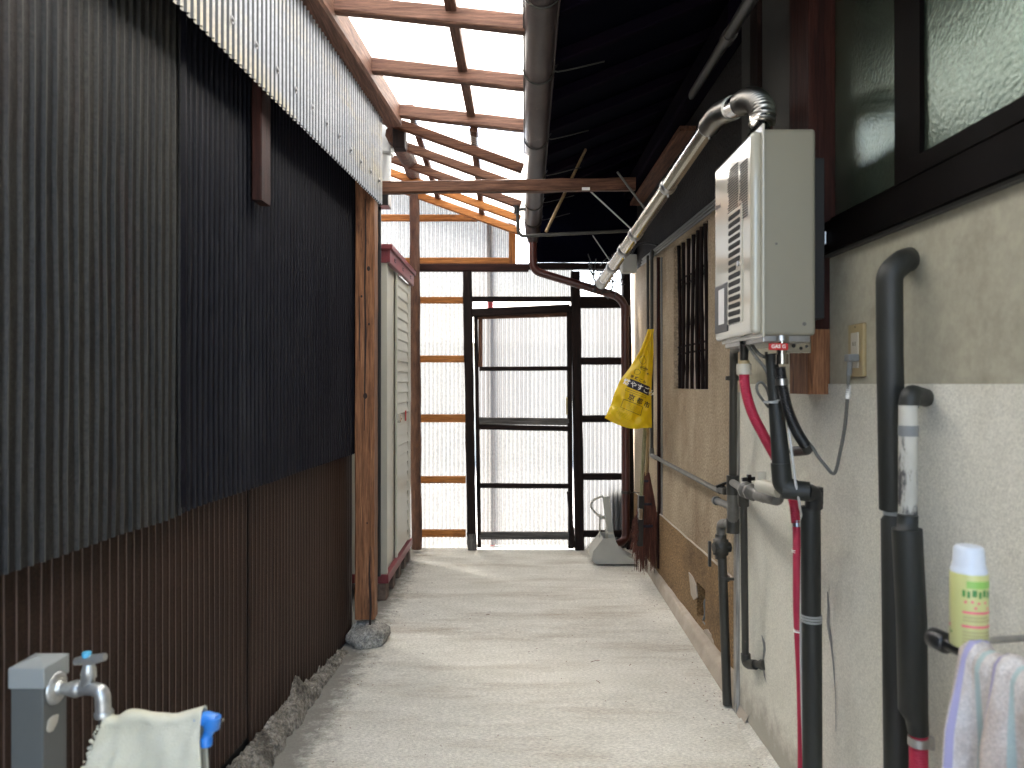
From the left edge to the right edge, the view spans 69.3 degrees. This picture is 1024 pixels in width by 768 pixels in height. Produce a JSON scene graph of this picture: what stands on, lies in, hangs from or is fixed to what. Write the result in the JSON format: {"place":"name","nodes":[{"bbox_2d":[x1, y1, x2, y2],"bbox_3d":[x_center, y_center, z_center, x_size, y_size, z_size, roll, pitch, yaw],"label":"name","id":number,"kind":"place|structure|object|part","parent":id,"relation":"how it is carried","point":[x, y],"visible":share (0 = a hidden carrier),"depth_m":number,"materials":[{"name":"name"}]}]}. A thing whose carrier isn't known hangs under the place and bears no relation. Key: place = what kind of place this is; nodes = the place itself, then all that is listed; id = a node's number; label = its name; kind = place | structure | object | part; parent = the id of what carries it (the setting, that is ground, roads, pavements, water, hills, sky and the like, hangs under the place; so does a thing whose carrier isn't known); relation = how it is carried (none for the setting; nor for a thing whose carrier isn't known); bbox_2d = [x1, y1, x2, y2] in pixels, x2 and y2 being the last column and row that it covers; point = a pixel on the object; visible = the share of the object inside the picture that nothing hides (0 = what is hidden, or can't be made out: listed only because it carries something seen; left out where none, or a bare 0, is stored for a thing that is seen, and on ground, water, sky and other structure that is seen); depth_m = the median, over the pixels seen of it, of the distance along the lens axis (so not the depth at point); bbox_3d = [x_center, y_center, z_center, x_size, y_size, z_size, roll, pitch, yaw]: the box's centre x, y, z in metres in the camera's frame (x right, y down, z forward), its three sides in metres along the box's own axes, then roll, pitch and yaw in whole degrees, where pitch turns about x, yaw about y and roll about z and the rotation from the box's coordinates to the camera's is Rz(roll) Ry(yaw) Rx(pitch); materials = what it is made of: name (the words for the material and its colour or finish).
{"place":"outdoors","nodes":[
{"label":"outdoors","id":0,"kind":"place"},
{"bbox_2d":[352,461,573,589],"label":"ground","id":1,"kind":"structure","parent":0,"point":[353,585],"depth_m":7.84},
{"bbox_2d":[0,0,354,767],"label":"corrugated wall","id":2,"kind":"structure","parent":1,"relation":"on","point":[176,376],"depth_m":1.86,"materials":[{"name":"black metal"}]},
{"bbox_2d":[537,0,1023,767],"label":"house","id":3,"kind":"structure","parent":1,"relation":"on","point":[911,112],"depth_m":1.96,"materials":[{"name":"paint"}]},
{"bbox_2d":[349,0,522,117],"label":"corrugated roof","id":4,"kind":"structure","parent":3,"relation":"on","point":[484,50],"depth_m":3.13,"materials":[{"name":"white plastic"}]},
{"bbox_2d":[523,0,604,227],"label":"gutter","id":5,"kind":"object","parent":3,"relation":"attached to","point":[540,21],"visible":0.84,"depth_m":3.07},
{"bbox_2d":[545,148,586,232],"bbox_3d":[0.326,-1.161,4.400,0.018,0.602,0.492,0,0,33],"label":"bamboo cane","id":6,"kind":"object","parent":3,"relation":"attached to","point":[563,195],"visible":0.81,"depth_m":4.34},
{"bbox_2d":[525,224,639,546],"bbox_3d":[0.529,0.006,5.384,0.882,2.354,0.164,0,0,7],"label":"downpipe","id":7,"kind":"object","parent":3,"relation":"attached to","point":[536,270],"visible":0.91,"depth_m":5.37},
{"bbox_2d":[588,253,624,298],"bbox_3d":[0.626,-0.715,4.901,0.254,0.310,0.155,0,0,0],"label":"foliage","id":8,"kind":"object","parent":3,"relation":"attached to","point":[590,265],"visible":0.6,"depth_m":4.90,"materials":[{"name":"black plant"}]},
{"bbox_2d":[605,329,653,428],"bbox_3d":[0.694,-0.030,4.378,0.292,0.587,0.159,0,0,0],"label":"rubbish bag","id":9,"kind":"object","parent":3,"relation":"hanging from","point":[631,406],"visible":1,"depth_m":4.34,"materials":[{"name":"yellow plastic"}]},
{"bbox_2d":[617,171,644,208],"bbox_3d":[0.561,-0.905,3.475,0.011,0.226,0.194,0,0,-36],"label":"stay rod","id":10,"kind":"object","parent":3,"relation":"attached to","point":[631,191],"visible":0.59,"depth_m":3.47,"materials":[{"name":"grey metal"}]},
{"bbox_2d":[620,242,657,273],"bbox_3d":[0.785,-0.782,4.589,0.246,0.182,0.119,0,0,19],"label":"junction box","id":11,"kind":"object","parent":3,"relation":"attached to","point":[628,265],"visible":0.96,"depth_m":4.56,"materials":[{"name":"grey"}]},
{"bbox_2d":[646,250,652,447],"bbox_3d":[0.888,-0.214,4.774,0.022,1.291,0.073,0,0,-18],"label":"wall conduit","id":12,"kind":"object","parent":3,"relation":"attached to","point":[651,305],"depth_m":4.75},
{"bbox_2d":[656,257,660,568],"bbox_3d":[0.915,0.180,4.620,0.027,1.940,0.022,0,0,0],"label":"wall batten","id":13,"kind":"object","parent":3,"relation":"attached to","point":[658,397],"depth_m":4.61,"materials":[{"name":"red wood"}]},
{"bbox_2d":[661,257,662,514],"bbox_3d":[0.927,0.182,4.580,0.018,1.929,0.012,0,0,0],"label":"wall cable","id":14,"kind":"object","parent":3,"relation":"attached to","point":[661,393],"depth_m":4.58,"materials":[{"name":"grey"}]},
{"bbox_2d":[641,199,714,265],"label":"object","id":15,"kind":"object","parent":3,"relation":"attached to","point":[702,214],"visible":0.59,"depth_m":3.90,"materials":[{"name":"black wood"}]},
{"bbox_2d":[649,448,726,494],"bbox_3d":[0.892,0.442,3.907,0.050,0.067,1.715,0,0,1],"label":"wall pipe","id":16,"kind":"object","parent":3,"relation":"attached to","point":[720,488],"depth_m":3.60,"materials":[{"name":"grey plastic"}]},
{"bbox_2d":[677,221,707,389],"bbox_3d":[0.963,-0.380,3.885,0.067,0.840,0.770,0,0,0],"label":"window","id":17,"kind":"structure","parent":3,"relation":"in","point":[693,311],"depth_m":3.86,"materials":[{"name":"wood"}]},
{"bbox_2d":[688,0,757,99],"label":"eave pipe","id":18,"kind":"object","parent":3,"relation":"attached to","point":[728,36],"visible":0.86,"depth_m":2.48,"materials":[{"name":"grey metal"}]},
{"bbox_2d":[708,348,783,706],"bbox_3d":[0.787,0.552,2.480,0.171,1.382,1.044,0,0,8],"label":"gas pipe","id":19,"kind":"object","parent":3,"relation":"attached to","point":[740,495],"visible":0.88,"depth_m":2.69,"materials":[{"name":"grey metal"}]},
{"bbox_2d":[715,112,823,363],"bbox_3d":[0.704,-0.377,2.025,0.222,0.654,0.360,0,0,0],"label":"water heater","id":20,"kind":"object","parent":3,"relation":"attached to","point":[769,237],"visible":1,"depth_m":1.85,"materials":[{"name":"paint"}]},
{"bbox_2d":[595,86,776,288],"bbox_3d":[0.592,-0.700,2.947,0.111,0.385,2.068,0,0,-5],"label":"flue duct","id":21,"kind":"object","parent":20,"relation":"attached to","point":[720,114],"visible":0.95,"depth_m":2.56,"materials":[{"name":"silver metal"}]},
{"bbox_2d":[745,343,767,407],"bbox_3d":[0.650,-0.025,1.965,0.046,0.177,0.082,0,0,-41],"label":"control cable","id":22,"kind":"object","parent":20,"relation":"attached to","point":[755,356],"visible":0.84,"depth_m":1.95,"materials":[{"name":"grey plastic"}]},
{"bbox_2d":[736,341,801,767],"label":"pink hose","id":23,"kind":"object","parent":20,"relation":"hanging from","point":[743,368],"visible":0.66,"depth_m":1.99,"materials":[{"name":"red rubber"}]},
{"bbox_2d":[754,353,822,767],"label":"insulated pipe","id":24,"kind":"object","parent":20,"relation":"attached to","point":[783,485],"visible":0.98,"depth_m":1.91,"materials":[{"name":"black plastic"}]},
{"bbox_2d":[786,422,802,732],"bbox_3d":[0.734,0.562,1.920,0.038,0.959,0.114,0,0,28],"label":"drain tube","id":25,"kind":"object","parent":24,"relation":"hanging from","point":[798,500],"visible":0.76,"depth_m":1.96,"materials":[{"name":"grey"}]},
{"bbox_2d":[774,367,811,455],"bbox_3d":[0.736,0.076,1.917,0.076,0.239,0.182,0,0,35],"label":"gas hose","id":26,"kind":"object","parent":20,"relation":"attached to","point":[803,448],"visible":1,"depth_m":1.87,"materials":[{"name":"black plastic"}]},
{"bbox_2d":[848,323,865,376],"bbox_3d":[0.859,-0.084,1.847,0.013,0.132,0.081,0,0,0],"label":"power outlet","id":27,"kind":"object","parent":3,"relation":"attached to","point":[856,338],"visible":0.88,"depth_m":1.83,"materials":[{"name":"brown plastic"}]},
{"bbox_2d":[765,352,858,474],"bbox_3d":[0.777,0.070,1.919,0.057,0.317,0.266,0,0,-29],"label":"mains lead","id":28,"kind":"object","parent":27,"relation":"attached to","point":[849,359],"visible":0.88,"depth_m":1.82,"materials":[{"name":"grey plastic"}]},
{"bbox_2d":[876,247,919,767],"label":"sleeved pipe","id":29,"kind":"object","parent":3,"relation":"attached to","point":[895,268],"visible":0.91,"depth_m":1.55,"materials":[{"name":"grey plastic"}]},
{"bbox_2d":[891,385,934,767],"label":"wrapped pipe","id":30,"kind":"object","parent":3,"relation":"attached to","point":[910,607],"visible":1,"depth_m":1.45,"materials":[{"name":"grey plastic"}]},
{"bbox_2d":[824,0,1023,257],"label":"window","id":31,"kind":"structure","parent":3,"relation":"in","point":[929,94],"depth_m":1.53,"materials":[{"name":"paint"}]},
{"bbox_2d":[924,627,1023,655],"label":"towel rail","id":32,"kind":"object","parent":3,"relation":"attached to","point":[937,639],"visible":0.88,"depth_m":1.19,"materials":[{"name":"black plastic"}]},
{"bbox_2d":[949,543,988,647],"bbox_3d":[0.700,0.324,1.135,0.053,0.153,0.053,0,0,0],"label":"spray can","id":33,"kind":"object","parent":32,"relation":"on","point":[968,596],"visible":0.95,"depth_m":1.12,"materials":[{"name":"yellow"}]},
{"bbox_2d":[941,639,1023,767],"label":"striped towel","id":34,"kind":"object","parent":32,"relation":"hanging from","point":[984,725],"visible":1,"depth_m":1.07,"materials":[{"name":"white fabric"}]},
{"bbox_2d":[272,545,762,767],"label":"concrete path","id":35,"kind":"structure","parent":0,"point":[480,688],"depth_m":3.12,"materials":[{"name":"grey concrete"}]},
{"bbox_2d":[8,651,113,767],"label":"water standpipe","id":36,"kind":"object","parent":35,"relation":"on","point":[40,686],"visible":1,"depth_m":1.26,"materials":[{"name":"grey metal"}]},
{"bbox_2d":[98,711,223,747],"bbox_3d":[-0.598,0.586,1.260,0.215,0.058,0.029,0,0,0],"label":"garden hose","id":37,"kind":"object","parent":36,"relation":"hanging from","point":[211,721],"visible":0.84,"depth_m":1.25,"materials":[{"name":"blue plastic"}]},
{"bbox_2d":[81,705,208,767],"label":"draped cloth","id":38,"kind":"object","parent":37,"relation":"hanging from","point":[136,738],"visible":1,"depth_m":1.25,"materials":[{"name":"white fabric"}]},
{"bbox_2d":[226,648,348,767],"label":"concrete footing","id":39,"kind":"object","parent":35,"relation":"on","point":[265,747],"visible":1,"depth_m":2.66,"materials":[{"name":"grey concrete"}]},
{"bbox_2d":[345,617,390,649],"bbox_3d":[-0.698,1.224,3.601,0.210,0.165,0.252,0,0,0],"label":"foundation stone","id":40,"kind":"object","parent":35,"relation":"on","point":[362,634],"visible":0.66,"depth_m":3.52,"materials":[{"name":"grey stone"}]},
{"bbox_2d":[355,181,377,624],"bbox_3d":[-0.707,-0.077,3.599,0.097,2.507,0.104,0,0,0],"label":"wooden post","id":41,"kind":"object","parent":40,"relation":"on","point":[366,404],"visible":0.94,"depth_m":3.55,"materials":[{"name":"brown wood"}]},
{"bbox_2d":[300,0,401,127],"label":"wooden beam","id":42,"kind":"structure","parent":41,"relation":"on","point":[346,42],"depth_m":3.01,"materials":[{"name":"brown wood"}]},
{"bbox_2d":[173,0,381,204],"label":"corrugated fascia","id":43,"kind":"structure","parent":42,"relation":"attached to","point":[283,54],"depth_m":2.56,"materials":[{"name":"grey metal"}]},
{"bbox_2d":[334,0,524,35],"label":"rafter","id":44,"kind":"object","parent":42,"relation":"attached to","point":[459,18],"visible":0.82,"depth_m":2.67,"materials":[{"name":"brown wood"}]},
{"bbox_2d":[443,0,474,116],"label":"purlin","id":45,"kind":"object","parent":44,"relation":"on","point":[458,45],"visible":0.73,"depth_m":3.04,"materials":[{"name":"brown wood"}]},
{"bbox_2d":[371,57,522,91],"bbox_3d":[-0.285,-1.341,3.210,0.777,0.149,0.046,0,0,0],"label":"rafter","id":46,"kind":"object","parent":42,"relation":"attached to","point":[444,74],"visible":0.74,"depth_m":3.19,"materials":[{"name":"brown wood"}]},
{"bbox_2d":[399,104,522,132],"bbox_3d":[-0.270,-1.342,3.740,0.747,0.149,0.046,0,0,0],"label":"rafter","id":47,"kind":"object","parent":42,"relation":"attached to","point":[461,118],"visible":0.76,"depth_m":3.72,"materials":[{"name":"brown wood"}]},
{"bbox_2d":[382,177,635,194],"bbox_3d":[-0.024,-0.985,3.690,1.276,0.079,0.055,0,0,0],"label":"crossbeam","id":48,"kind":"object","parent":41,"relation":"attached to","point":[504,186],"visible":0.95,"depth_m":3.67,"materials":[{"name":"red wood"}]},
{"bbox_2d":[514,187,629,237],"bbox_3d":[0.348,-0.909,3.910,0.675,0.177,0.510,0,0,0],"label":"vent pipe","id":49,"kind":"object","parent":48,"relation":"attached to","point":[517,209],"visible":0.98,"depth_m":4.14,"materials":[{"name":"black plastic"}]},
{"bbox_2d":[592,235,609,260],"bbox_3d":[0.524,-0.781,4.300,0.118,0.170,0.006,0,0,0],"label":"hanging wire","id":50,"kind":"object","parent":49,"relation":"hanging from","point":[601,248],"visible":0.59,"depth_m":4.30,"materials":[{"name":"metal"}]},
{"bbox_2d":[591,192,630,228],"bbox_3d":[0.493,-0.877,3.720,0.224,0.208,0.008,0,0,0],"label":"stay wire","id":51,"kind":"object","parent":48,"relation":"attached to","point":[614,213],"visible":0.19,"depth_m":3.72,"materials":[{"name":"metal"}]},
{"bbox_2d":[378,583,388,600],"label":"support block","id":52,"kind":"structure","parent":35,"relation":"on","point":[383,591],"depth_m":4.27,"materials":[{"name":"concrete"}]},
{"bbox_2d":[352,244,415,582],"bbox_3d":[-1.054,0.172,4.780,0.733,1.955,1.060,0,0,0],"label":"storage cabinet","id":53,"kind":"object","parent":52,"relation":"on","point":[396,541],"visible":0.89,"depth_m":4.66,"materials":[{"name":"beige metal"}]},
{"bbox_3d":[-0.717,0.198,4.945,0.039,1.795,0.570,0,0,0],"label":"sliding door","id":54,"kind":"part","parent":53,"relation":"part of","materials":[{"name":"beige metal"}]},
{"bbox_2d":[389,573,394,588],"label":"support block","id":55,"kind":"structure","parent":35,"relation":"on","point":[391,583],"depth_m":4.52,"materials":[{"name":"concrete"}]},
{"bbox_2d":[395,564,400,577],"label":"support block","id":56,"kind":"structure","parent":35,"relation":"on","point":[398,573],"depth_m":4.76,"materials":[{"name":"concrete"}]},
{"bbox_2d":[401,556,405,568],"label":"support block","id":57,"kind":"structure","parent":35,"relation":"on","point":[403,564],"depth_m":5.00,"materials":[{"name":"concrete"}]},
{"bbox_2d":[406,549,409,561],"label":"support block","id":58,"kind":"structure","parent":35,"relation":"on","point":[408,556],"depth_m":5.20,"materials":[{"name":"concrete"}]},
{"bbox_2d":[409,194,421,549],"bbox_3d":[-0.714,-0.122,5.501,0.093,2.697,0.084,0,0,0],"label":"log post","id":59,"kind":"object","parent":35,"relation":"on","point":[416,510],"visible":0.81,"depth_m":5.47,"materials":[{"name":"brown wood"}]},
{"bbox_2d":[385,127,419,178],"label":"log beam","id":60,"kind":"structure","parent":59,"relation":"on","point":[407,160],"depth_m":4.45,"materials":[{"name":"brown wood"}]},
{"bbox_2d":[377,124,393,576],"bbox_3d":[-0.702,-0.210,4.095,0.090,2.548,0.110,0,0,0],"label":"rain pipe","id":61,"kind":"object","parent":60,"relation":"attached to","point":[387,151],"visible":0.46,"depth_m":4.09,"materials":[{"name":"white plastic"}]},
{"bbox_2d":[393,128,406,151],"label":"timber block","id":62,"kind":"structure","parent":60,"relation":"attached to","point":[399,141],"depth_m":3.92,"materials":[{"name":"brown wood"}]},
{"bbox_2d":[382,120,523,173],"bbox_3d":[-0.547,-1.347,3.890,1.222,0.482,0.041,0,0,0],"label":"rafter","id":63,"kind":"object","parent":60,"relation":"attached to","point":[462,147],"visible":0.53,"depth_m":3.87,"materials":[{"name":"red wood"}]},
{"bbox_2d":[391,168,520,221],"bbox_3d":[-0.547,-1.348,5.080,1.222,0.481,0.042,0,0,0],"label":"rafter","id":64,"kind":"object","parent":60,"relation":"attached to","point":[474,202],"visible":0.48,"depth_m":5.06,"materials":[{"name":"brown wood"}]},
{"bbox_2d":[391,155,521,207],"bbox_3d":[-0.547,-1.347,4.680,1.222,0.482,0.042,0,0,0],"label":"rafter","id":65,"kind":"object","parent":60,"relation":"attached to","point":[440,175],"visible":0.38,"depth_m":4.66,"materials":[{"name":"red wood"}]},
{"bbox_2d":[407,143,508,179],"bbox_3d":[-0.547,-1.347,4.280,1.222,0.481,0.042,0,0,0],"label":"rafter","id":66,"kind":"object","parent":60,"relation":"attached to","point":[452,163],"visible":0.38,"depth_m":4.26,"materials":[{"name":"red wood"}]},
{"bbox_2d":[391,119,527,233],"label":"corrugated roof","id":67,"kind":"structure","parent":60,"relation":"on","point":[481,143],"depth_m":4.29,"materials":[{"name":"white plastic"}]},
{"bbox_2d":[406,104,441,199],"bbox_3d":[-0.535,-1.396,4.692,0.044,0.070,1.856,0,0,-1],"label":"purlin","id":68,"kind":"object","parent":67,"relation":"attached to","point":[420,143],"visible":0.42,"depth_m":4.58,"materials":[{"name":"red wood"}]},
{"bbox_2d":[407,194,520,234],"bbox_3d":[-0.548,-1.347,5.500,1.222,0.482,0.042,0,0,0],"label":"rafter","id":69,"kind":"object","parent":60,"relation":"attached to","point":[493,222],"visible":0.58,"depth_m":5.48,"materials":[{"name":"brown wood"}]},
{"bbox_2d":[469,127,484,214],"bbox_3d":[-0.210,-1.279,4.692,0.044,0.070,1.856,0,0,-1],"label":"purlin","id":70,"kind":"object","parent":69,"relation":"on","point":[474,133],"visible":0.39,"depth_m":4.25,"materials":[{"name":"red wood"}]},
{"bbox_2d":[488,302,494,545],"bbox_3d":[-0.161,-0.108,5.672,0.067,2.688,0.043,0,0,0],"label":"red pole","id":71,"kind":"object","parent":35,"relation":"on","point":[490,304],"visible":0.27,"depth_m":5.65,"materials":[{"name":"red metal"}]},
{"bbox_2d":[381,195,633,550],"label":"screen wall","id":72,"kind":"structure","parent":35,"relation":"on","point":[466,262],"depth_m":5.64,"materials":[{"name":"white plastic"}]},
{"bbox_2d":[472,304,572,548],"bbox_3d":[0.075,0.318,5.596,0.771,1.840,0.076,0,0,0],"label":"screen door","id":73,"kind":"structure","parent":72,"relation":"attached to","point":[523,411],"depth_m":5.62,"materials":[{"name":"white plastic"}]},
{"bbox_2d":[588,495,637,563],"bbox_3d":[0.705,1.006,5.195,0.315,0.458,0.230,0,0,0],"label":"dustpan","id":74,"kind":"object","parent":35,"relation":"on","point":[604,548],"visible":1,"depth_m":5.08,"materials":[{"name":"grey plastic"}]},
{"bbox_2d":[629,428,646,558],"bbox_3d":[0.779,0.544,4.565,0.090,1.111,0.162,0,0,-7],"label":"push broom","id":75,"kind":"object","parent":35,"relation":"on","point":[637,529],"visible":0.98,"depth_m":4.57,"materials":[{"name":"black plastic"}]},
{"bbox_2d":[634,428,656,572],"bbox_3d":[0.858,0.435,4.707,0.136,1.534,0.145,0,0,-41],"label":"bamboo broom","id":76,"kind":"object","parent":35,"relation":"on","point":[650,529],"visible":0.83,"depth_m":4.67,"materials":[{"name":"black"}]},
{"bbox_2d":[633,543,747,722],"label":"kerb","id":77,"kind":"structure","parent":35,"relation":"on","point":[708,651],"depth_m":3.57,"materials":[{"name":"beige concrete"}]},
{"bbox_2d":[734,718,779,767],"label":"kerb fillet","id":78,"kind":"object","parent":35,"relation":"on","point":[758,747],"visible":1,"depth_m":2.55,"materials":[{"name":"concrete"}]},
{"bbox_2d":[443,124,631,292],"label":"sky","id":79,"kind":"structure","parent":0,"point":[512,140],"materials":[{"name":"white"}]},
{"bbox_2d":[473,293,631,460],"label":"neighbour house","id":80,"kind":"structure","parent":0,"point":[495,304],"depth_m":13.99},
{"bbox_3d":[-0.806,-0.970,1.850,0.259,0.050,3.302,0,0,0],"label":"batten","id":81,"kind":"object","parent":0,"visible":0},
{"bbox_2d":[252,78,269,205],"bbox_3d":[-0.804,-0.805,2.375,0.032,0.450,0.090,0,0,0],"label":"hanging board","id":82,"kind":"object","parent":81,"relation":"attached to","point":[260,146],"visible":0.65,"depth_m":2.33,"materials":[{"name":"red wood"}]}
]}

